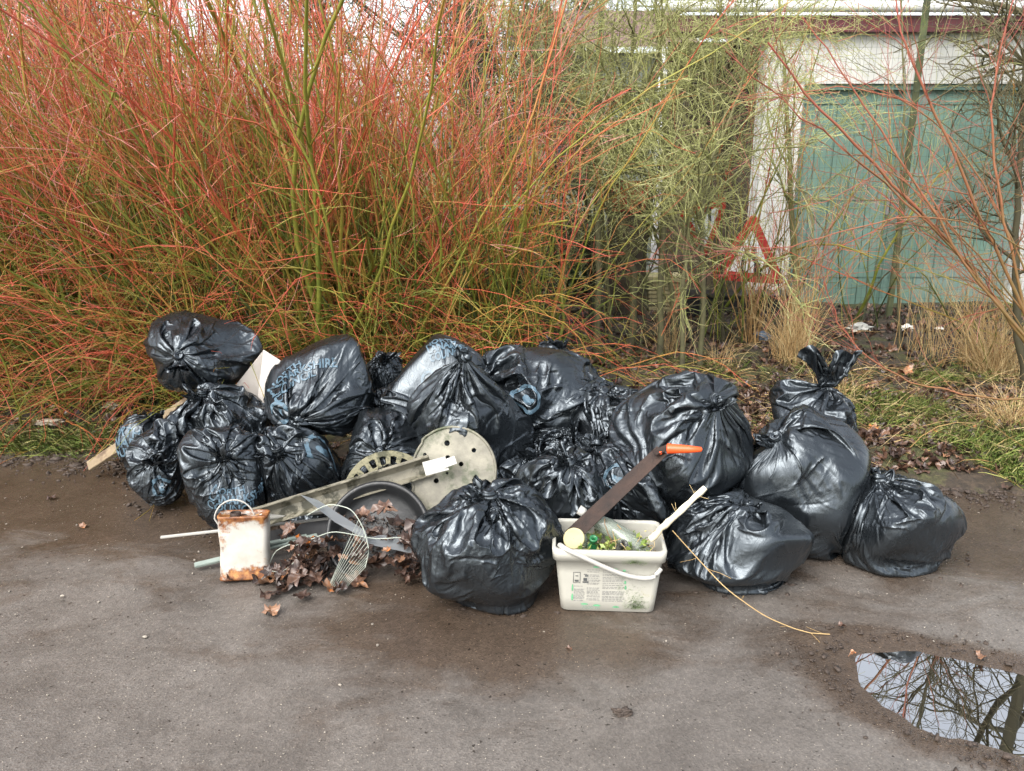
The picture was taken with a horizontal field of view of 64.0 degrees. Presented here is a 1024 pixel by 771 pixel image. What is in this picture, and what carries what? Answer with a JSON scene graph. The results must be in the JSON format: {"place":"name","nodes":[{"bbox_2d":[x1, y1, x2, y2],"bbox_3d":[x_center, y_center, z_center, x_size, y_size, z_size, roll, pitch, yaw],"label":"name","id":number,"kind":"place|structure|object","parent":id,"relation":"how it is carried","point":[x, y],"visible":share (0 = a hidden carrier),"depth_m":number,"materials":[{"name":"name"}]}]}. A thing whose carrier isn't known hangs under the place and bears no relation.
{"place":"outdoors","nodes":[
{"label":"outdoors","id":0,"kind":"place"},
{"bbox_2d":[31,185,518,220],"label":"lawn","id":1,"kind":"structure","parent":0,"point":[477,198],"depth_m":38.27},
{"bbox_2d":[230,0,427,155],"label":"bare tree","id":2,"kind":"object","parent":1,"relation":"on","point":[322,31],"visible":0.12,"depth_m":15.51,"materials":[{"name":"brown plant"}]},
{"bbox_2d":[330,0,597,220],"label":"bare tree","id":3,"kind":"object","parent":1,"relation":"on","point":[417,9],"visible":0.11,"depth_m":13.20,"materials":[{"name":"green plant"}]},
{"bbox_2d":[509,11,697,240],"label":"distant house","id":4,"kind":"structure","parent":1,"relation":"on","point":[624,42],"depth_m":13.42,"materials":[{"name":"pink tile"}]},
{"bbox_2d":[0,0,1018,163],"label":"sky","id":5,"kind":"structure","parent":0,"point":[407,5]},
{"bbox_2d":[0,450,1023,770],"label":"road","id":6,"kind":"structure","parent":0,"point":[420,688],"depth_m":2.73,"materials":[{"name":"asphalt"}]},
{"bbox_2d":[87,398,186,470],"bbox_3d":[-1.944,0.248,4.285,0.571,0.379,0.056,-3,15,-10],"label":"wooden plank","id":7,"kind":"object","parent":6,"relation":"on","point":[101,458],"visible":0.4,"depth_m":4.27,"materials":[{"name":"brown wood"}]},
{"bbox_2d":[115,408,164,469],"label":"refuse bag","id":8,"kind":"object","parent":6,"relation":"on","point":[138,429],"visible":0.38,"depth_m":4.10,"materials":[{"name":"black"}]},
{"bbox_2d":[125,418,184,506],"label":"refuse bag","id":9,"kind":"object","parent":6,"relation":"on","point":[153,476],"visible":0.91,"depth_m":3.80,"materials":[{"name":"black"}]},
{"bbox_2d":[165,382,272,434],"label":"refuse bag","id":10,"kind":"object","parent":6,"relation":"on","point":[208,404],"visible":0.54,"depth_m":3.91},
{"bbox_2d":[143,310,262,392],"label":"refuse bag","id":11,"kind":"object","parent":10,"relation":"on","point":[181,347],"visible":0.88,"depth_m":4.06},
{"bbox_2d":[236,350,280,402],"bbox_3d":[-1.277,-0.028,4.159,0.247,0.298,0.071,-3,16,-11],"label":"white offcut","id":12,"kind":"object","parent":10,"relation":"on","point":[264,363],"visible":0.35,"depth_m":4.16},
{"bbox_2d":[177,424,265,528],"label":"refuse bag","id":13,"kind":"object","parent":6,"relation":"on","point":[218,466],"visible":0.84,"depth_m":3.55,"materials":[{"name":"black"}]},
{"bbox_2d":[214,499,270,580],"bbox_3d":[-1.069,0.609,3.252,0.214,0.326,0.120,-2,15,-6],"label":"rusty tin","id":14,"kind":"object","parent":6,"relation":"on","point":[244,542],"visible":0.97,"depth_m":3.22,"materials":[{"name":"metal"}]},
{"bbox_2d":[253,424,342,520],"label":"refuse bag","id":15,"kind":"object","parent":6,"relation":"on","point":[279,448],"visible":0.6,"depth_m":3.67,"materials":[{"name":"black"}]},
{"bbox_2d":[263,334,375,464],"bbox_3d":[-0.929,0.044,3.883,0.544,0.528,0.624,0,15,0],"label":"refuse bag","id":16,"kind":"object","parent":15,"relation":"on","point":[323,387],"visible":0.94,"depth_m":3.80,"materials":[{"name":"black"}]},
{"bbox_2d":[270,520,327,540],"bbox_3d":[-0.996,0.671,3.560,0.517,0.173,0.052,-2,15,-9],"label":"dark board","id":17,"kind":"object","parent":6,"relation":"on","point":[314,527],"visible":0.03,"depth_m":3.57,"materials":[{"name":"black plastic"}]},
{"bbox_2d":[325,481,426,572],"bbox_3d":[-0.550,0.605,3.374,0.436,0.374,0.253,0,15,0],"label":"round tray","id":18,"kind":"object","parent":6,"relation":"on","point":[406,502],"visible":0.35,"depth_m":3.42,"materials":[{"name":"plastic"}]},
{"bbox_2d":[247,455,456,524],"bbox_3d":[-0.667,0.447,3.410,0.876,0.300,0.122,-2,15,-7],"label":"trunking","id":19,"kind":"object","parent":18,"relation":"on","point":[402,473],"visible":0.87,"depth_m":3.44,"materials":[{"name":"plastic"}]},
{"bbox_2d":[347,451,412,478],"bbox_3d":[-0.542,0.489,3.615,0.403,0.371,0.198,0,15,0],"label":"slotted ring","id":20,"kind":"object","parent":6,"relation":"on","point":[376,457],"visible":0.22,"depth_m":3.63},
{"bbox_2d":[341,404,419,489],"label":"refuse bag","id":21,"kind":"object","parent":6,"relation":"on","point":[375,430],"visible":0.5,"depth_m":3.70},
{"bbox_2d":[380,334,488,415],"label":"refuse bag","id":22,"kind":"object","parent":21,"relation":"on","point":[433,354],"visible":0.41,"depth_m":3.88,"materials":[{"name":"black"}]},
{"bbox_2d":[406,347,534,482],"bbox_3d":[-0.209,0.144,3.717,0.542,0.691,0.452,8,17,28],"label":"refuse bag","id":23,"kind":"object","parent":21,"relation":"on","point":[463,390],"visible":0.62,"depth_m":3.56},
{"bbox_2d":[411,426,496,509],"bbox_3d":[-0.248,0.364,3.473,0.371,0.360,0.175,0,15,0],"label":"holed disc","id":24,"kind":"object","parent":23,"relation":"on","point":[480,463],"visible":0.59,"depth_m":3.48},
{"bbox_2d":[410,475,563,614],"bbox_3d":[-0.090,0.570,3.065,0.540,0.486,0.451,-9,18,-31],"label":"refuse bag","id":25,"kind":"object","parent":6,"relation":"on","point":[484,545],"visible":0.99,"depth_m":2.93,"materials":[{"name":"plastic"}]},
{"bbox_2d":[0,452,1023,529],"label":"mud crumbs","id":26,"kind":"object","parent":6,"relation":"on","point":[57,458],"visible":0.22,"depth_m":4.36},
{"bbox_2d":[366,350,402,390],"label":"refuse bag","id":27,"kind":"object","parent":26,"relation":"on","point":[385,369],"visible":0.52,"depth_m":4.21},
{"bbox_2d":[497,447,542,478],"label":"refuse bag","id":28,"kind":"object","parent":6,"relation":"on","point":[508,468],"visible":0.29,"depth_m":3.56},
{"bbox_2d":[118,480,970,635],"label":"foot crumbs","id":29,"kind":"object","parent":6,"relation":"on","point":[463,608],"visible":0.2,"depth_m":3.40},
{"bbox_2d":[533,415,587,454],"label":"refuse bag","id":30,"kind":"object","parent":6,"relation":"on","point":[568,436],"visible":0.36,"depth_m":3.78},
{"bbox_2d":[573,381,638,442],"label":"refuse bag","id":31,"kind":"object","parent":30,"relation":"on","point":[599,405],"visible":0.39,"depth_m":3.80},
{"bbox_2d":[482,344,609,428],"bbox_3d":[0.136,0.051,4.065,0.690,0.521,0.645,0,15,0],"label":"refuse bag","id":32,"kind":"object","parent":31,"relation":"on","point":[544,387],"visible":0.48,"depth_m":3.85,"materials":[{"name":"black"}]},
{"bbox_2d":[515,440,621,519],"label":"refuse bag","id":33,"kind":"object","parent":6,"relation":"on","point":[562,480],"visible":0.56,"depth_m":3.26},
{"bbox_2d":[552,518,666,611],"bbox_3d":[0.357,0.676,3.081,0.425,0.276,0.309,0,15,0],"label":"plastic tub","id":34,"kind":"object","parent":6,"relation":"on","point":[610,580],"visible":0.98,"depth_m":2.97,"materials":[{"name":"white plastic"}]},
{"bbox_2d":[563,528,589,548],"bbox_3d":[0.242,0.579,3.066,0.084,0.116,0.123,6,16,21],"label":"jar","id":35,"kind":"object","parent":34,"relation":"in","point":[577,535],"visible":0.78,"depth_m":3.03,"materials":[{"name":"beige plastic"}]},
{"bbox_2d":[563,519,655,550],"bbox_3d":[0.359,0.567,3.053,0.339,0.175,0.223,1,15,3],"label":"weed tangle","id":36,"kind":"object","parent":34,"relation":"in","point":[606,545],"visible":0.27,"depth_m":3.03,"materials":[{"name":"green plant"}]},
{"bbox_2d":[576,506,644,543],"bbox_3d":[0.374,0.549,3.109,0.265,0.180,0.072,3,16,11],"label":"bottle","id":37,"kind":"object","parent":34,"relation":"in","point":[610,524],"visible":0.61,"depth_m":3.08,"materials":[{"name":"clear plastic"}]},
{"bbox_2d":[565,443,701,538],"bbox_3d":[0.447,0.391,3.078,0.503,0.344,0.122,-3,15,-10],"label":"saw","id":38,"kind":"object","parent":34,"relation":"in","point":[598,510],"visible":1,"depth_m":3.07,"materials":[{"name":"metal"}]},
{"bbox_2d":[648,486,707,541],"bbox_3d":[0.599,0.462,2.993,0.223,0.195,0.103,-2,15,-7],"label":"stick","id":39,"kind":"object","parent":34,"relation":"in","point":[671,519],"visible":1,"depth_m":2.96,"materials":[{"name":"plastic"}]},
{"bbox_2d":[583,429,676,534],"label":"refuse bag","id":40,"kind":"object","parent":6,"relation":"on","point":[642,499],"visible":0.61,"depth_m":3.33,"materials":[{"name":"black"}]},
{"bbox_2d":[663,527,669,557],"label":"refuse bag","id":41,"kind":"object","parent":6,"relation":"on","point":[665,538],"visible":0.01,"depth_m":3.34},
{"bbox_2d":[608,370,753,507],"bbox_3d":[0.708,0.213,3.489,0.608,0.607,0.674,-9,18,-30],"label":"refuse bag","id":42,"kind":"object","parent":41,"relation":"on","point":[705,412],"visible":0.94,"depth_m":3.23,"materials":[{"name":"plastic"}]},
{"bbox_2d":[666,487,814,595],"bbox_3d":[0.890,0.583,3.267,0.563,0.356,0.545,0,15,0],"label":"refuse bag","id":43,"kind":"object","parent":6,"relation":"on","point":[746,543],"visible":0.98,"depth_m":3.10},
{"bbox_2d":[733,404,870,559],"bbox_3d":[1.218,0.381,3.529,0.591,0.608,0.499,8,17,27],"label":"refuse bag","id":44,"kind":"object","parent":6,"relation":"on","point":[810,468],"visible":0.72,"depth_m":3.32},
{"bbox_2d":[769,345,861,432],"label":"refuse bag","id":45,"kind":"object","parent":44,"relation":"on","point":[823,396],"visible":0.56,"depth_m":3.68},
{"bbox_2d":[763,609,1023,770],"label":"dark crumbs","id":46,"kind":"object","parent":6,"relation":"on","point":[1007,756],"visible":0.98,"depth_m":2.63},
{"bbox_2d":[841,466,966,576],"bbox_3d":[1.597,0.532,3.382,0.529,0.394,0.514,0,15,0],"label":"refuse bag","id":47,"kind":"object","parent":6,"relation":"on","point":[902,526],"visible":0.98,"depth_m":3.22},
{"bbox_2d":[855,651,1023,756],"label":"puddle","id":48,"kind":"object","parent":6,"relation":"on","point":[950,698],"visible":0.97,"depth_m":2.57,"materials":[{"name":"clear liquid"}]},
{"bbox_2d":[0,277,1023,495],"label":"verge","id":49,"kind":"structure","parent":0,"point":[976,480],"depth_m":6.46,"materials":[{"name":"plant"}]},
{"bbox_2d":[0,0,151,438],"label":"dogwood shrub","id":50,"kind":"object","parent":49,"relation":"on","point":[36,304],"visible":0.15,"depth_m":5.22,"materials":[{"name":"red plant"}]},
{"bbox_2d":[0,1,251,404],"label":"dogwood shrub","id":51,"kind":"object","parent":49,"relation":"on","point":[57,234],"visible":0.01,"depth_m":5.35,"materials":[{"name":"red plant"}]},
{"bbox_2d":[0,0,278,160],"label":"bare tree","id":52,"kind":"object","parent":49,"relation":"on","point":[73,23],"visible":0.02,"depth_m":10.40,"materials":[{"name":"brown plant"}]},
{"bbox_2d":[0,0,297,404],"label":"dogwood shrub","id":53,"kind":"object","parent":49,"relation":"on","point":[146,85],"visible":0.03,"depth_m":6.09,"materials":[{"name":"red plant"}]},
{"bbox_2d":[0,0,360,468],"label":"dogwood shrub","id":54,"kind":"object","parent":49,"relation":"on","point":[20,346],"visible":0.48,"depth_m":4.93,"materials":[{"name":"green plant"}]},
{"bbox_2d":[0,0,417,430],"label":"dogwood shrub","id":55,"kind":"object","parent":49,"relation":"on","point":[76,295],"visible":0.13,"depth_m":4.99,"materials":[{"name":"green plant"}]},
{"bbox_2d":[0,0,531,520],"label":"dogwood shrub","id":56,"kind":"object","parent":49,"relation":"on","point":[162,292],"visible":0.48,"depth_m":4.70,"materials":[{"name":"red plant"}]},
{"bbox_2d":[0,0,603,354],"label":"dogwood shrub","id":57,"kind":"object","parent":49,"relation":"on","point":[210,7],"visible":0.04,"depth_m":5.80,"materials":[{"name":"red plant"}]},
{"bbox_2d":[0,0,608,412],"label":"dogwood shrub","id":58,"kind":"object","parent":49,"relation":"on","point":[194,134],"visible":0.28,"depth_m":4.88,"materials":[{"name":"red plant"}]},
{"bbox_2d":[4,0,613,409],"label":"dogwood shrub","id":59,"kind":"object","parent":49,"relation":"on","point":[372,228],"visible":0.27,"depth_m":5.09,"materials":[{"name":"red plant"}]},
{"bbox_2d":[135,0,609,355],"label":"dogwood shrub","id":60,"kind":"object","parent":49,"relation":"on","point":[409,134],"visible":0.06,"depth_m":6.33,"materials":[{"name":"red plant"}]},
{"bbox_2d":[50,0,698,449],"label":"dogwood shrub","id":61,"kind":"object","parent":49,"relation":"on","point":[504,260],"visible":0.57,"depth_m":5.15,"materials":[{"name":"green plant"}]},
{"bbox_2d":[0,0,859,461],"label":"dogwood shrub","id":62,"kind":"object","parent":49,"relation":"on","point":[296,194],"visible":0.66,"depth_m":4.73,"materials":[{"name":"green plant"}]},
{"bbox_2d":[420,222,559,324],"bbox_3d":[-0.343,-1.112,8.301,1.733,1.111,1.069,0,15,0],"label":"evergreen bush","id":63,"kind":"object","parent":49,"relation":"on","point":[505,235],"visible":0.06,"depth_m":8.08,"materials":[{"name":"green plant"}]},
{"bbox_2d":[388,0,603,319],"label":"bare tree","id":64,"kind":"object","parent":49,"relation":"on","point":[489,56],"visible":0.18,"depth_m":6.90,"materials":[{"name":"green plant"}]},
{"bbox_2d":[0,303,1023,473],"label":"leaf litter","id":65,"kind":"object","parent":49,"relation":"on","point":[894,451],"visible":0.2,"depth_m":5.85,"materials":[{"name":"plant"}]},
{"bbox_2d":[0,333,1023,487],"bbox_3d":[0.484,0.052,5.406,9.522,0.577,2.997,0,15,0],"label":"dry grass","id":66,"kind":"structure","parent":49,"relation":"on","point":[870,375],"depth_m":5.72,"materials":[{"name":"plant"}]},
{"bbox_2d":[206,0,830,393],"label":"dogwood shrub","id":67,"kind":"object","parent":49,"relation":"on","point":[528,277],"visible":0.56,"depth_m":5.39,"materials":[{"name":"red plant"}]},
{"bbox_2d":[502,203,605,302],"bbox_3d":[0.424,-1.510,9.567,1.720,1.228,1.131,0,15,0],"label":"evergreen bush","id":68,"kind":"object","parent":49,"relation":"on","point":[572,272],"visible":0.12,"depth_m":9.36,"materials":[{"name":"green plant"}]},
{"bbox_2d":[434,0,679,336],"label":"bare tree","id":69,"kind":"object","parent":49,"relation":"on","point":[548,236],"visible":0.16,"depth_m":6.88,"materials":[{"name":"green plant"}]},
{"bbox_2d":[435,0,696,351],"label":"bare tree","id":70,"kind":"object","parent":49,"relation":"on","point":[633,324],"visible":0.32,"depth_m":6.39,"materials":[{"name":"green plant"}]},
{"bbox_2d":[422,0,711,346],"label":"bare tree","id":71,"kind":"object","parent":49,"relation":"on","point":[540,64],"visible":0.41,"depth_m":6.14,"materials":[{"name":"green plant"}]},
{"bbox_2d":[500,3,636,330],"bbox_3d":[0.423,-1.935,7.433,1.590,3.037,1.318,-11,19,-35],"label":"bare tree","id":72,"kind":"object","parent":49,"relation":"on","point":[546,292],"visible":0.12,"depth_m":7.44,"materials":[{"name":"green plant"}]},
{"bbox_2d":[496,3,657,342],"bbox_3d":[0.623,-1.727,6.841,1.533,2.952,1.779,0,15,0],"label":"bare tree","id":73,"kind":"object","parent":49,"relation":"on","point":[605,266],"visible":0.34,"depth_m":7.12,"materials":[{"name":"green plant"}]},
{"bbox_2d":[480,1,681,345],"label":"bare tree","id":74,"kind":"object","parent":49,"relation":"on","point":[566,268],"visible":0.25,"depth_m":6.91,"materials":[{"name":"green plant"}]},
{"bbox_2d":[520,0,647,333],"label":"bare tree","id":75,"kind":"object","parent":49,"relation":"on","point":[589,252],"visible":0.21,"depth_m":7.48,"materials":[{"name":"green plant"}]},
{"bbox_2d":[603,212,646,315],"bbox_3d":[1.193,-1.228,8.682,0.400,1.217,0.200,0,15,0],"label":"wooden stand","id":76,"kind":"object","parent":49,"relation":"on","point":[638,255],"visible":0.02,"depth_m":8.59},
{"bbox_2d":[478,0,772,357],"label":"bare tree","id":77,"kind":"object","parent":49,"relation":"on","point":[598,265],"visible":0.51,"depth_m":6.10,"materials":[{"name":"green plant"}]},
{"bbox_2d":[501,0,820,358],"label":"bare tree","id":78,"kind":"object","parent":49,"relation":"on","point":[660,343],"visible":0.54,"depth_m":6.16,"materials":[{"name":"green plant"}]},
{"bbox_2d":[567,1,755,347],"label":"bare tree","id":79,"kind":"object","parent":49,"relation":"on","point":[670,284],"visible":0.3,"depth_m":6.81,"materials":[{"name":"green plant"}]},
{"bbox_2d":[569,0,757,341],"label":"bare tree","id":80,"kind":"object","parent":49,"relation":"on","point":[644,315],"visible":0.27,"depth_m":7.10,"materials":[{"name":"brown plant"}]},
{"bbox_2d":[646,272,681,313],"bbox_3d":[1.620,-0.977,8.854,0.400,0.443,0.400,0,15,0],"label":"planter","id":81,"kind":"object","parent":49,"relation":"on","point":[651,295],"visible":0.41,"depth_m":8.70,"materials":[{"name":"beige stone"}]},
{"bbox_2d":[608,279,726,352],"bbox_3d":[1.283,-0.565,6.854,1.001,0.637,0.825,6,16,22],"label":"dry grass clump","id":82,"kind":"object","parent":49,"relation":"on","point":[672,343],"visible":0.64,"depth_m":6.89,"materials":[{"name":"plant"}]},
{"bbox_2d":[534,0,921,372],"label":"bare tree","id":83,"kind":"object","parent":49,"relation":"on","point":[682,288],"visible":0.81,"depth_m":5.70,"materials":[{"name":"green plant"}]},
{"bbox_2d":[678,290,791,316],"bbox_3d":[2.406,-0.884,8.879,1.186,0.250,0.440,0,15,0],"label":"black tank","id":84,"kind":"object","parent":49,"relation":"on","point":[690,301],"visible":0.2,"depth_m":8.69,"materials":[{"name":"plastic"}]},
{"bbox_2d":[448,0,1023,320],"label":"wire fence","id":85,"kind":"object","parent":49,"relation":"on","point":[916,91],"visible":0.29,"depth_m":8.03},
{"bbox_2d":[653,0,824,345],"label":"bare tree","id":86,"kind":"object","parent":49,"relation":"on","point":[723,336],"visible":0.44,"depth_m":7.30,"materials":[{"name":"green plant"}]},
{"bbox_2d":[470,0,1007,342],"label":"dogwood shrub","id":87,"kind":"object","parent":49,"relation":"on","point":[740,287],"visible":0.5,"depth_m":7.21,"materials":[{"name":"green plant"}]},
{"bbox_2d":[714,216,781,283],"bbox_3d":[2.307,-1.320,8.001,0.728,0.662,0.121,-2,15,-8],"label":"road sign","id":88,"kind":"object","parent":49,"relation":"on","point":[764,240],"visible":0.28,"depth_m":8.00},
{"bbox_2d":[608,0,913,374],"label":"bare tree","id":89,"kind":"object","parent":49,"relation":"on","point":[714,107],"visible":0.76,"depth_m":5.76,"materials":[{"name":"green plant"}]},
{"bbox_2d":[714,180,815,343],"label":"dead stalks","id":90,"kind":"object","parent":49,"relation":"on","point":[749,325],"visible":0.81,"depth_m":7.31,"materials":[{"name":"plant"}]},
{"bbox_2d":[672,0,875,346],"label":"bare tree","id":91,"kind":"object","parent":49,"relation":"on","point":[792,218],"visible":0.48,"depth_m":6.82,"materials":[{"name":"green plant"}]},
{"bbox_2d":[737,265,877,366],"bbox_3d":[2.290,-0.578,6.540,1.227,0.827,1.073,0,15,0],"label":"dry grass clump","id":92,"kind":"object","parent":49,"relation":"on","point":[787,351],"visible":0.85,"depth_m":6.55,"materials":[{"name":"plant"}]},
{"bbox_2d":[710,140,908,346],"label":"dead stalks","id":93,"kind":"object","parent":49,"relation":"on","point":[798,270],"visible":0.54,"depth_m":7.09,"materials":[{"name":"plant"}]},
{"bbox_2d":[648,0,1023,400],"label":"dogwood shrub","id":94,"kind":"object","parent":49,"relation":"on","point":[1012,323],"visible":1,"depth_m":4.69,"materials":[{"name":"red plant"}]},
{"bbox_2d":[651,0,1023,303],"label":"garage building","id":95,"kind":"structure","parent":49,"relation":"on","point":[858,294],"depth_m":8.98,"materials":[{"name":"white paint"}]},
{"bbox_2d":[787,90,1023,303],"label":"door","id":96,"kind":"structure","parent":95,"relation":"in","point":[857,294],"depth_m":9.07,"materials":[{"name":"green paint"}]},
{"bbox_2d":[751,34,993,331],"bbox_3d":[3.120,-1.877,7.603,2.171,2.814,2.549,0,15,0],"label":"dogwood shrub","id":97,"kind":"object","parent":49,"relation":"on","point":[873,280],"visible":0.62,"depth_m":7.69,"materials":[{"name":"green plant"}]},
{"bbox_2d":[775,39,1023,381],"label":"dogwood shrub","id":98,"kind":"object","parent":49,"relation":"on","point":[949,268],"visible":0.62,"depth_m":6.21,"materials":[{"name":"red plant"}]},
{"bbox_2d":[795,0,1023,346],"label":"bare tree","id":99,"kind":"object","parent":49,"relation":"on","point":[900,203],"visible":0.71,"depth_m":6.73,"materials":[{"name":"brown plant"}]},
{"bbox_2d":[854,0,1023,388],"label":"bare tree","id":100,"kind":"object","parent":49,"relation":"on","point":[1018,342],"visible":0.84,"depth_m":5.39,"materials":[{"name":"brown plant"}]},
{"bbox_2d":[879,0,1023,195],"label":"bare tree","id":101,"kind":"object","parent":49,"relation":"on","point":[1016,10],"visible":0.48,"depth_m":7.43,"materials":[{"name":"brown plant"}]},
{"bbox_2d":[887,210,1021,370],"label":"dead stalks","id":102,"kind":"object","parent":49,"relation":"on","point":[929,339],"visible":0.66,"depth_m":6.68,"materials":[{"name":"plant"}]},
{"bbox_2d":[905,275,1023,379],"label":"dry grass clump","id":103,"kind":"object","parent":49,"relation":"on","point":[1004,366],"visible":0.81,"depth_m":6.17,"materials":[{"name":"plant"}]},
{"bbox_2d":[908,240,1020,370],"bbox_3d":[3.720,-0.646,6.398,1.157,1.034,1.327,-8,17,-28],"label":"dry grass clump","id":104,"kind":"object","parent":49,"relation":"on","point":[967,346],"visible":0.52,"depth_m":6.43,"materials":[{"name":"plant"}]},
{"bbox_2d":[911,360,1023,429],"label":"dry grass clump","id":105,"kind":"object","parent":49,"relation":"on","point":[999,410],"visible":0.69,"depth_m":5.02,"materials":[{"name":"plant"}]},
{"bbox_2d":[0,330,1023,487],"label":"grass","id":106,"kind":"structure","parent":0,"point":[24,439],"depth_m":4.83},
{"bbox_3d":[-0.679,0.772,3.166,0.057,0.042,0.060,0,15,0],"label":"dead leaf","id":107,"kind":"object","parent":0,"visible":0},
{"bbox_2d":[296,504,400,590],"bbox_3d":[-0.650,0.641,3.189,0.424,0.337,0.114,3,16,11],"label":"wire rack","id":108,"kind":"object","parent":107,"relation":"on","point":[367,555],"visible":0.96,"depth_m":3.17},
{"bbox_2d":[301,495,368,540],"bbox_3d":[-0.701,0.521,3.229,0.288,0.161,0.035,5,16,16],"label":"clear plastic shard","id":109,"kind":"object","parent":108,"relation":"on","point":[336,517],"visible":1,"depth_m":3.23,"materials":[{"name":"grey"}]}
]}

